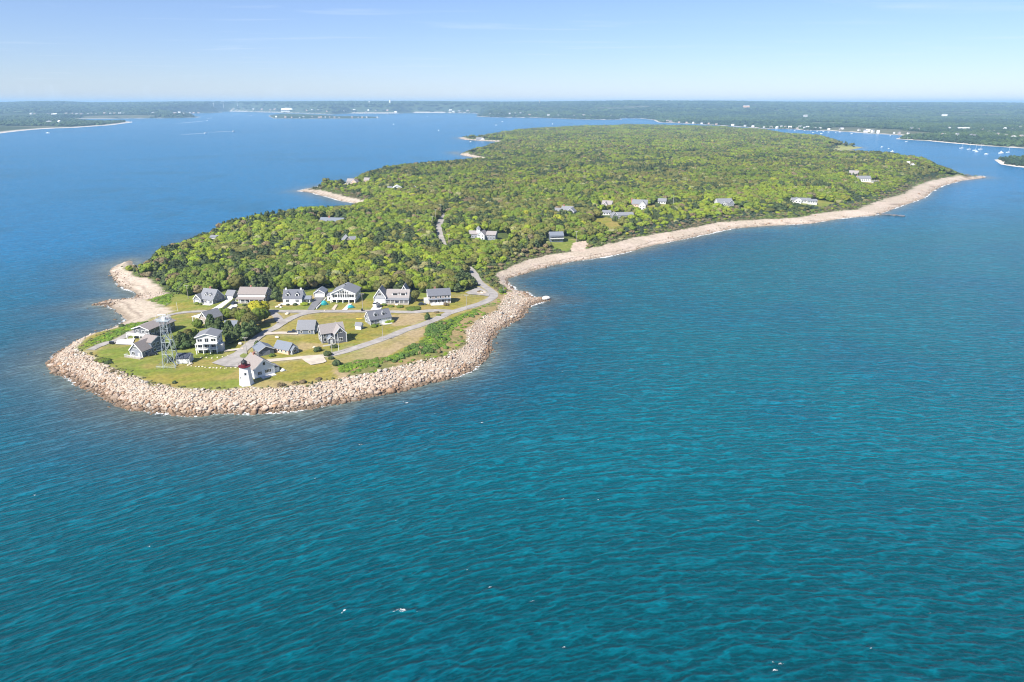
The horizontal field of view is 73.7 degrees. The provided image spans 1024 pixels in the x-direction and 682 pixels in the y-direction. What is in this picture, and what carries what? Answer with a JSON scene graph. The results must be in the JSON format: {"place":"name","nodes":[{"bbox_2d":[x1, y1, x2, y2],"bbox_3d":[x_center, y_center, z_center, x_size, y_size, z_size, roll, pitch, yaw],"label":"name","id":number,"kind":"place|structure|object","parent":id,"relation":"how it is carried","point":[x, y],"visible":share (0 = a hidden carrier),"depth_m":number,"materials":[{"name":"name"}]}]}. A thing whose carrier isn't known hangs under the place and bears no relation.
{"place":"outdoors","nodes":[
{"label":"outdoors","id":0,"kind":"place"},
{"bbox_2d":[116,338,134,344],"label":"driveway","id":1,"kind":"structure","parent":0,"point":[126,341],"depth_m":331.77,"materials":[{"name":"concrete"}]},
{"bbox_2d":[213,300,230,308],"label":"driveway","id":2,"kind":"structure","parent":0,"point":[222,304],"depth_m":396.39,"materials":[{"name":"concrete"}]},
{"bbox_2d":[86,309,453,349],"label":"road","id":3,"kind":"structure","parent":0,"point":[123,336],"depth_m":379.32,"materials":[{"name":"asphalt"}]},
{"bbox_2d":[268,310,284,321],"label":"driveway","id":4,"kind":"structure","parent":0,"point":[277,317],"depth_m":369.84,"materials":[{"name":"asphalt"}]},
{"bbox_2d":[235,310,321,351],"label":"road","id":5,"kind":"structure","parent":0,"point":[251,341],"depth_m":348.90,"materials":[{"name":"asphalt"}]},
{"bbox_2d":[264,332,296,334],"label":"driveway","id":6,"kind":"structure","parent":0,"point":[266,333],"depth_m":341.25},
{"bbox_2d":[266,354,331,361],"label":"track","id":7,"kind":"structure","parent":0,"point":[286,358],"depth_m":308.97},
{"bbox_2d":[307,297,323,309],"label":"driveway","id":8,"kind":"structure","parent":0,"point":[315,303],"depth_m":394.87,"materials":[{"name":"asphalt"}]},
{"bbox_2d":[269,114,378,118],"bbox_3d":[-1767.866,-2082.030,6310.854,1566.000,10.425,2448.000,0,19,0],"label":"island","id":9,"kind":"structure","parent":0,"point":[326,117],"depth_m":5487.67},
{"bbox_2d":[280,113,333,117],"bbox_3d":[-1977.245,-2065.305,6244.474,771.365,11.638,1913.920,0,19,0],"label":"island woods","id":10,"kind":"object","parent":9,"relation":"on","point":[297,115],"visible":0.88,"depth_m":6039.27,"materials":[{"name":"green plant"}]},
{"bbox_2d":[332,214,497,355],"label":"road","id":11,"kind":"structure","parent":0,"point":[493,295],"depth_m":377.96,"materials":[{"name":"asphalt"}]},
{"bbox_2d":[0,111,1023,681],"bbox_3d":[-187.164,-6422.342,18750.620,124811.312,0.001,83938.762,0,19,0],"label":"water","id":12,"kind":"structure","parent":0,"point":[790,453],"depth_m":229.22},
{"bbox_2d":[63,176,984,416],"bbox_3d":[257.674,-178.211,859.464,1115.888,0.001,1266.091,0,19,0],"label":"surf foam","id":13,"kind":"object","parent":12,"relation":"on","point":[490,341],"visible":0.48,"depth_m":431.19,"materials":[{"name":"white"}]},
{"bbox_2d":[0,102,1023,147],"bbox_3d":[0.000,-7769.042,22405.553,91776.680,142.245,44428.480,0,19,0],"label":"mainland","id":14,"kind":"structure","parent":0,"point":[361,108],"depth_m":7739.87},
{"bbox_2d":[0,100,1023,146],"bbox_3d":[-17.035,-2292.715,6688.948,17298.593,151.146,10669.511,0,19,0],"label":"forest","id":15,"kind":"object","parent":14,"relation":"on","point":[923,116],"visible":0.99,"depth_m":5853.94,"materials":[{"name":"plant"}]},
{"bbox_2d":[0,0,1023,102],"label":"sky","id":16,"kind":"structure","parent":0,"point":[51,50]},
{"bbox_2d":[53,137,984,415],"bbox_3d":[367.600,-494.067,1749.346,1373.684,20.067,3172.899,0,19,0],"label":"ground","id":17,"kind":"structure","parent":0,"point":[185,377],"depth_m":360.38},
{"bbox_2d":[124,334,165,358],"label":"shore house","id":18,"kind":"structure","parent":17,"relation":"on","point":[143,346],"depth_m":313.79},
{"bbox_2d":[126,317,176,338],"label":"modern house","id":19,"kind":"structure","parent":17,"relation":"on","point":[152,327],"depth_m":338.07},
{"bbox_2d":[153,257,169,263],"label":"broadleaf tree","id":20,"kind":"object","parent":17,"relation":"on","point":[160,260],"visible":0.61,"depth_m":475.19,"materials":[{"name":"brown plant"}]},
{"bbox_2d":[155,313,179,367],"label":"steel tower","id":21,"kind":"structure","parent":17,"relation":"on","point":[162,320],"depth_m":296.61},
{"bbox_2d":[169,337,184,349],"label":"pine tree","id":22,"kind":"object","parent":17,"relation":"on","point":[178,342],"visible":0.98,"depth_m":319.33,"materials":[{"name":"green plant"}]},
{"bbox_2d":[175,274,187,281],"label":"broadleaf tree","id":23,"kind":"object","parent":17,"relation":"on","point":[180,277],"visible":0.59,"depth_m":434.81,"materials":[{"name":"green plant"}]},
{"bbox_2d":[175,352,193,363],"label":"equipment shed","id":24,"kind":"structure","parent":17,"relation":"on","point":[185,358],"depth_m":303.49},
{"bbox_2d":[180,333,190,346],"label":"pine tree","id":25,"kind":"object","parent":17,"relation":"on","point":[185,340],"visible":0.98,"depth_m":320.82,"materials":[{"name":"green plant"}]},
{"bbox_2d":[178,267,192,273],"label":"broadleaf tree","id":26,"kind":"object","parent":17,"relation":"on","point":[186,270],"visible":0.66,"depth_m":444.25,"materials":[{"name":"green plant"}]},
{"bbox_2d":[188,332,195,345],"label":"pine tree","id":27,"kind":"object","parent":17,"relation":"on","point":[192,339],"visible":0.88,"depth_m":323.24,"materials":[{"name":"green plant"}]},
{"bbox_2d":[191,319,202,327],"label":"broadleaf tree","id":28,"kind":"object","parent":17,"relation":"on","point":[197,323],"visible":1,"depth_m":350.79,"materials":[{"name":"green plant"}]},
{"bbox_2d":[194,275,205,281],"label":"broadleaf tree","id":29,"kind":"object","parent":17,"relation":"on","point":[201,277],"visible":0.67,"depth_m":426.84,"materials":[{"name":"green plant"}]},
{"bbox_2d":[191,307,222,323],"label":"metal roof house","id":30,"kind":"structure","parent":17,"relation":"on","point":[215,312],"depth_m":361.81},
{"bbox_2d":[193,286,224,304],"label":"cape house","id":31,"kind":"structure","parent":17,"relation":"on","point":[208,296],"depth_m":400.42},
{"bbox_2d":[194,327,224,353],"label":"tall house","id":32,"kind":"structure","parent":17,"relation":"on","point":[210,340],"depth_m":315.60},
{"bbox_2d":[204,314,214,328],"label":"pine tree","id":33,"kind":"object","parent":17,"relation":"on","point":[209,321],"visible":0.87,"depth_m":345.72,"materials":[{"name":"green plant"}]},
{"bbox_2d":[201,280,219,288],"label":"broadleaf tree","id":34,"kind":"object","parent":17,"relation":"on","point":[207,284],"visible":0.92,"depth_m":418.40,"materials":[{"name":"green plant"}]},
{"bbox_2d":[213,317,224,329],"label":"pine tree","id":35,"kind":"object","parent":17,"relation":"on","point":[219,324],"visible":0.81,"depth_m":340.08,"materials":[{"name":"green plant"}]},
{"bbox_2d":[220,308,231,317],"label":"broadleaf tree","id":36,"kind":"object","parent":17,"relation":"on","point":[225,312],"visible":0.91,"depth_m":365.98,"materials":[{"name":"green plant"}]},
{"bbox_2d":[221,320,232,336],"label":"pine tree","id":37,"kind":"object","parent":17,"relation":"on","point":[227,327],"visible":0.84,"depth_m":334.12,"materials":[{"name":"green plant"}]},
{"bbox_2d":[212,348,246,366],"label":"parking area","id":38,"kind":"object","parent":17,"relation":"on","point":[234,359],"visible":0.91,"depth_m":307.27,"materials":[{"name":"concrete"}]},
{"bbox_2d":[225,332,236,343],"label":"pine tree","id":39,"kind":"object","parent":17,"relation":"on","point":[230,337],"visible":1,"depth_m":326.25,"materials":[{"name":"green plant"}]},
{"bbox_2d":[225,290,237,299],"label":"garage","id":40,"kind":"structure","parent":17,"relation":"on","point":[230,294],"depth_m":406.20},
{"bbox_2d":[229,307,239,317],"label":"broadleaf tree","id":41,"kind":"object","parent":17,"relation":"on","point":[233,311],"visible":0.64,"depth_m":364.70,"materials":[{"name":"green plant"}]},
{"bbox_2d":[228,274,244,290],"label":"broadleaf tree","id":42,"kind":"object","parent":17,"relation":"on","point":[236,281],"visible":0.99,"depth_m":419.10,"materials":[{"name":"green plant"}]},
{"bbox_2d":[232,323,246,339],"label":"pine tree","id":43,"kind":"object","parent":17,"relation":"on","point":[236,330],"visible":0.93,"depth_m":329.95,"materials":[{"name":"green plant"}]},
{"bbox_2d":[234,309,247,321],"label":"broadleaf tree","id":44,"kind":"object","parent":17,"relation":"on","point":[238,314],"visible":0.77,"depth_m":352.54,"materials":[{"name":"green plant"}]},
{"bbox_2d":[238,358,253,386],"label":"lighthouse","id":45,"kind":"object","parent":17,"relation":"on","point":[245,377],"visible":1,"depth_m":279.51,"materials":[{"name":"white paint"}]},
{"bbox_2d":[236,245,255,251],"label":"broadleaf tree","id":46,"kind":"object","parent":17,"relation":"on","point":[240,248],"visible":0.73,"depth_m":509.31,"materials":[{"name":"green plant"}]},
{"bbox_2d":[240,322,254,338],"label":"pine tree","id":47,"kind":"object","parent":17,"relation":"on","point":[246,330],"visible":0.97,"depth_m":331.47,"materials":[{"name":"green plant"}]},
{"bbox_2d":[240,311,257,323],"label":"broadleaf tree","id":48,"kind":"object","parent":17,"relation":"on","point":[247,317],"visible":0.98,"depth_m":344.71,"materials":[{"name":"green plant"}]},
{"bbox_2d":[235,285,271,303],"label":"long porch house","id":49,"kind":"structure","parent":17,"relation":"on","point":[246,295],"depth_m":399.57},
{"bbox_2d":[249,319,261,332],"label":"pine tree","id":50,"kind":"object","parent":17,"relation":"on","point":[253,324],"visible":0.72,"depth_m":338.61,"materials":[{"name":"green plant"}]},
{"bbox_2d":[247,300,266,310],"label":"broadleaf tree","id":51,"kind":"object","parent":17,"relation":"on","point":[254,304],"visible":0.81,"depth_m":366.90,"materials":[{"name":"yellow plant"}]},
{"bbox_2d":[251,307,265,324],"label":"broadleaf tree","id":52,"kind":"object","parent":17,"relation":"on","point":[260,313],"visible":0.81,"depth_m":353.77,"materials":[{"name":"green plant"}]},
{"bbox_2d":[244,351,279,378],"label":"keeper house","id":53,"kind":"structure","parent":17,"relation":"on","point":[262,367],"depth_m":289.80,"materials":[{"name":"white paint"}]},
{"bbox_2d":[252,341,274,355],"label":"garage","id":54,"kind":"structure","parent":17,"relation":"on","point":[260,348],"depth_m":313.57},
{"bbox_2d":[269,287,282,300],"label":"pine tree","id":55,"kind":"object","parent":17,"relation":"on","point":[276,295],"visible":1,"depth_m":396.53,"materials":[{"name":"green plant"}]},
{"bbox_2d":[276,277,295,289],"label":"broadleaf tree","id":56,"kind":"object","parent":17,"relation":"on","point":[281,284],"visible":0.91,"depth_m":417.34,"materials":[{"name":"green plant"}]},
{"bbox_2d":[274,340,298,354],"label":"house","id":57,"kind":"structure","parent":17,"relation":"on","point":[285,347],"depth_m":315.12,"materials":[{"name":"grey"}]},
{"bbox_2d":[280,288,312,304],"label":"cape house","id":58,"kind":"structure","parent":17,"relation":"on","point":[292,296],"depth_m":394.63,"materials":[{"name":"white paint"}]},
{"bbox_2d":[296,320,318,333],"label":"garage","id":59,"kind":"structure","parent":17,"relation":"on","point":[307,327],"depth_m":341.29,"materials":[{"name":"grey wood"}]},
{"bbox_2d":[305,267,318,275],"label":"broadleaf tree","id":60,"kind":"object","parent":17,"relation":"on","point":[311,269],"visible":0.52,"depth_m":431.56,"materials":[{"name":"green plant"}]},
{"bbox_2d":[301,355,325,364],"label":"parking area","id":61,"kind":"object","parent":17,"relation":"on","point":[312,359],"visible":1,"depth_m":307.73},
{"bbox_2d":[314,286,327,296],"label":"garage","id":62,"kind":"structure","parent":17,"relation":"on","point":[322,291],"depth_m":406.64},
{"bbox_2d":[314,238,327,245],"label":"broadleaf tree","id":63,"kind":"object","parent":17,"relation":"on","point":[321,241],"visible":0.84,"depth_m":508.01,"materials":[{"name":"green plant"}]},
{"bbox_2d":[317,321,346,346],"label":"gabled house","id":64,"kind":"structure","parent":17,"relation":"on","point":[330,331],"depth_m":328.50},
{"bbox_2d":[320,216,345,221],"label":"house","id":65,"kind":"structure","parent":17,"relation":"on","point":[328,218],"depth_m":595.25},
{"bbox_2d":[326,258,339,265],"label":"broadleaf tree","id":66,"kind":"object","parent":17,"relation":"on","point":[333,262],"visible":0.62,"depth_m":457.48,"materials":[{"name":"green plant"}]},
{"bbox_2d":[333,275,349,287],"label":"broadleaf tree","id":67,"kind":"object","parent":17,"relation":"on","point":[340,280],"visible":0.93,"depth_m":417.23,"materials":[{"name":"green plant"}]},
{"bbox_2d":[326,282,361,302],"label":"glass front house","id":68,"kind":"structure","parent":17,"relation":"on","point":[348,292],"depth_m":395.62,"materials":[{"name":"white paint"}]},
{"bbox_2d":[341,234,355,239],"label":"house","id":69,"kind":"structure","parent":17,"relation":"on","point":[345,236],"depth_m":531.99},
{"bbox_2d":[342,252,358,258],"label":"broadleaf tree","id":70,"kind":"object","parent":17,"relation":"on","point":[350,255],"visible":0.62,"depth_m":473.59,"materials":[{"name":"green plant"}]},
{"bbox_2d":[346,178,358,184],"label":"house","id":71,"kind":"structure","parent":17,"relation":"on","point":[350,180],"depth_m":937.46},
{"bbox_2d":[355,322,363,329],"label":"garden shed","id":72,"kind":"structure","parent":17,"relation":"on","point":[358,325],"depth_m":349.17,"materials":[{"name":"white paint"}]},
{"bbox_2d":[353,280,368,290],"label":"broadleaf tree","id":73,"kind":"object","parent":17,"relation":"on","point":[364,288],"visible":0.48,"depth_m":415.96,"materials":[{"name":"green plant"}]},
{"bbox_2d":[360,241,376,247],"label":"broadleaf tree","id":74,"kind":"object","parent":17,"relation":"on","point":[371,244],"visible":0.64,"depth_m":501.05,"materials":[{"name":"green plant"}]},
{"bbox_2d":[364,280,374,290],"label":"broadleaf tree","id":75,"kind":"object","parent":17,"relation":"on","point":[369,284],"visible":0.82,"depth_m":416.69,"materials":[{"name":"green plant"}]},
{"bbox_2d":[364,308,392,324],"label":"cape house","id":76,"kind":"structure","parent":17,"relation":"on","point":[382,316],"depth_m":358.61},
{"bbox_2d":[369,250,387,256],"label":"broadleaf tree","id":77,"kind":"object","parent":17,"relation":"on","point":[380,252],"visible":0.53,"depth_m":482.06,"materials":[{"name":"green plant"}]},
{"bbox_2d":[371,280,385,290],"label":"broadleaf tree","id":78,"kind":"object","parent":17,"relation":"on","point":[376,286],"visible":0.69,"depth_m":416.05,"materials":[{"name":"green plant"}]},
{"bbox_2d":[373,283,410,304],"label":"house","id":79,"kind":"structure","parent":17,"relation":"on","point":[402,296],"depth_m":394.05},
{"bbox_2d":[393,280,410,289],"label":"pine tree","id":80,"kind":"object","parent":17,"relation":"on","point":[399,284],"visible":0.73,"depth_m":415.22,"materials":[{"name":"green plant"}]},
{"bbox_2d":[401,277,413,287],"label":"broadleaf tree","id":81,"kind":"object","parent":17,"relation":"on","point":[409,282],"visible":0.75,"depth_m":419.00,"materials":[{"name":"green plant"}]},
{"bbox_2d":[405,260,416,266],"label":"broadleaf tree","id":82,"kind":"object","parent":17,"relation":"on","point":[408,263],"visible":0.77,"depth_m":463.59,"materials":[{"name":"green plant"}]},
{"bbox_2d":[405,306,420,310],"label":"bush","id":83,"kind":"object","parent":17,"relation":"on","point":[412,308],"visible":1,"depth_m":383.43,"materials":[{"name":"green plant"}]},
{"bbox_2d":[411,290,419,301],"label":"broadleaf tree","id":84,"kind":"object","parent":17,"relation":"on","point":[415,294],"visible":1,"depth_m":394.88,"materials":[{"name":"green plant"}]},
{"bbox_2d":[412,277,426,288],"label":"broadleaf tree","id":85,"kind":"object","parent":17,"relation":"on","point":[416,280],"visible":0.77,"depth_m":419.87,"materials":[{"name":"green plant"}]},
{"bbox_2d":[430,282,440,288],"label":"broadleaf tree","id":86,"kind":"object","parent":17,"relation":"on","point":[435,284],"visible":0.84,"depth_m":417.07,"materials":[{"name":"green plant"}]},
{"bbox_2d":[424,287,450,305],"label":"long house","id":87,"kind":"structure","parent":17,"relation":"on","point":[438,296],"depth_m":394.90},
{"bbox_2d":[437,254,450,260],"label":"broadleaf tree","id":88,"kind":"object","parent":17,"relation":"on","point":[446,257],"visible":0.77,"depth_m":481.72,"materials":[{"name":"green plant"}]},
{"bbox_2d":[443,280,455,290],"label":"broadleaf tree","id":89,"kind":"object","parent":17,"relation":"on","point":[449,284],"visible":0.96,"depth_m":419.32,"materials":[{"name":"green plant"}]},
{"bbox_2d":[442,269,456,276],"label":"broadleaf tree","id":90,"kind":"object","parent":17,"relation":"on","point":[450,272],"visible":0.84,"depth_m":445.37,"materials":[{"name":"green plant"}]},
{"bbox_2d":[447,253,462,259],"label":"broadleaf tree","id":91,"kind":"object","parent":17,"relation":"on","point":[452,255],"visible":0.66,"depth_m":485.24,"materials":[{"name":"green plant"}]},
{"bbox_2d":[450,228,468,233],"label":"broadleaf tree","id":92,"kind":"object","parent":17,"relation":"on","point":[456,230],"visible":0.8,"depth_m":557.37,"materials":[{"name":"green plant"}]},
{"bbox_2d":[463,257,476,265],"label":"broadleaf tree","id":93,"kind":"object","parent":17,"relation":"on","point":[470,261],"visible":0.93,"depth_m":485.89,"materials":[{"name":"green plant"}]},
{"bbox_2d":[465,287,489,295],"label":"parking area","id":94,"kind":"object","parent":17,"relation":"on","point":[473,291],"visible":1,"depth_m":421.88,"materials":[{"name":"concrete"}]},
{"bbox_2d":[469,226,497,239],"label":"house","id":95,"kind":"structure","parent":17,"relation":"on","point":[484,234],"depth_m":557.68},
{"bbox_2d":[487,222,500,230],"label":"broadleaf tree","id":96,"kind":"object","parent":17,"relation":"on","point":[494,226],"visible":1,"depth_m":577.96,"materials":[{"name":"green plant"}]},
{"bbox_2d":[27,178,978,429],"bbox_3d":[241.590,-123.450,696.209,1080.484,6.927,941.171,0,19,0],"label":"riprap","id":97,"kind":"object","parent":17,"relation":"on","point":[480,353],"visible":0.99,"depth_m":293.69,"materials":[{"name":"stone"}]},
{"bbox_2d":[75,143,976,391],"bbox_3d":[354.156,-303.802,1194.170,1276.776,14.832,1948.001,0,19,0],"label":"shrubbery","id":98,"kind":"object","parent":17,"relation":"on","point":[435,332],"visible":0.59,"depth_m":364.91,"materials":[{"name":"plant"}]},
{"bbox_2d":[529,236,543,244],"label":"broadleaf tree","id":99,"kind":"object","parent":17,"relation":"on","point":[540,240],"visible":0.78,"depth_m":544.47,"materials":[{"name":"green plant"}]},
{"bbox_2d":[125,124,970,294],"bbox_3d":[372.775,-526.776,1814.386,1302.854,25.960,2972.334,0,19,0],"label":"forest","id":100,"kind":"object","parent":17,"relation":"on","point":[694,163],"visible":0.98,"depth_m":765.26,"materials":[{"name":"plant"}]},
{"bbox_2d":[548,231,563,241],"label":"house","id":101,"kind":"structure","parent":17,"relation":"on","point":[556,236],"depth_m":563.64,"materials":[{"name":"grey stone"}]},
{"bbox_2d":[549,197,568,203],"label":"broadleaf tree","id":102,"kind":"object","parent":17,"relation":"on","point":[563,199],"visible":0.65,"depth_m":704.16,"materials":[{"name":"green plant"}]},
{"bbox_2d":[555,204,576,212],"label":"house","id":103,"kind":"structure","parent":17,"relation":"on","point":[569,208],"depth_m":662.71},
{"bbox_2d":[582,213,595,221],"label":"broadleaf tree","id":104,"kind":"object","parent":17,"relation":"on","point":[591,218],"visible":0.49,"depth_m":619.63,"materials":[{"name":"green plant"}]},
{"bbox_2d":[601,200,612,205],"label":"house","id":105,"kind":"structure","parent":17,"relation":"on","point":[606,202],"depth_m":699.23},
{"bbox_2d":[610,211,633,217],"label":"house","id":106,"kind":"structure","parent":17,"relation":"on","point":[618,214],"depth_m":653.61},
{"bbox_2d":[631,198,647,209],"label":"house","id":107,"kind":"structure","parent":17,"relation":"on","point":[641,204],"depth_m":701.08,"materials":[{"name":"grey"}]},
{"bbox_2d":[714,198,734,205],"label":"house","id":108,"kind":"structure","parent":17,"relation":"on","point":[727,201],"depth_m":725.00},
{"bbox_2d":[790,197,817,204],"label":"house","id":109,"kind":"structure","parent":17,"relation":"on","point":[805,200],"depth_m":762.22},
{"bbox_2d":[856,175,878,182],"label":"house","id":110,"kind":"structure","parent":17,"relation":"on","point":[865,178],"depth_m":950.87,"materials":[{"name":"white paint"}]},
{"bbox_2d":[995,159,1023,166],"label":"islet","id":111,"kind":"object","parent":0,"point":[1001,162],"visible":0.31,"depth_m":1346.41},
{"bbox_2d":[998,155,1023,165],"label":"islet woods","id":112,"kind":"object","parent":111,"relation":"on","point":[1015,160],"visible":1,"depth_m":1363.18,"materials":[{"name":"green plant"}]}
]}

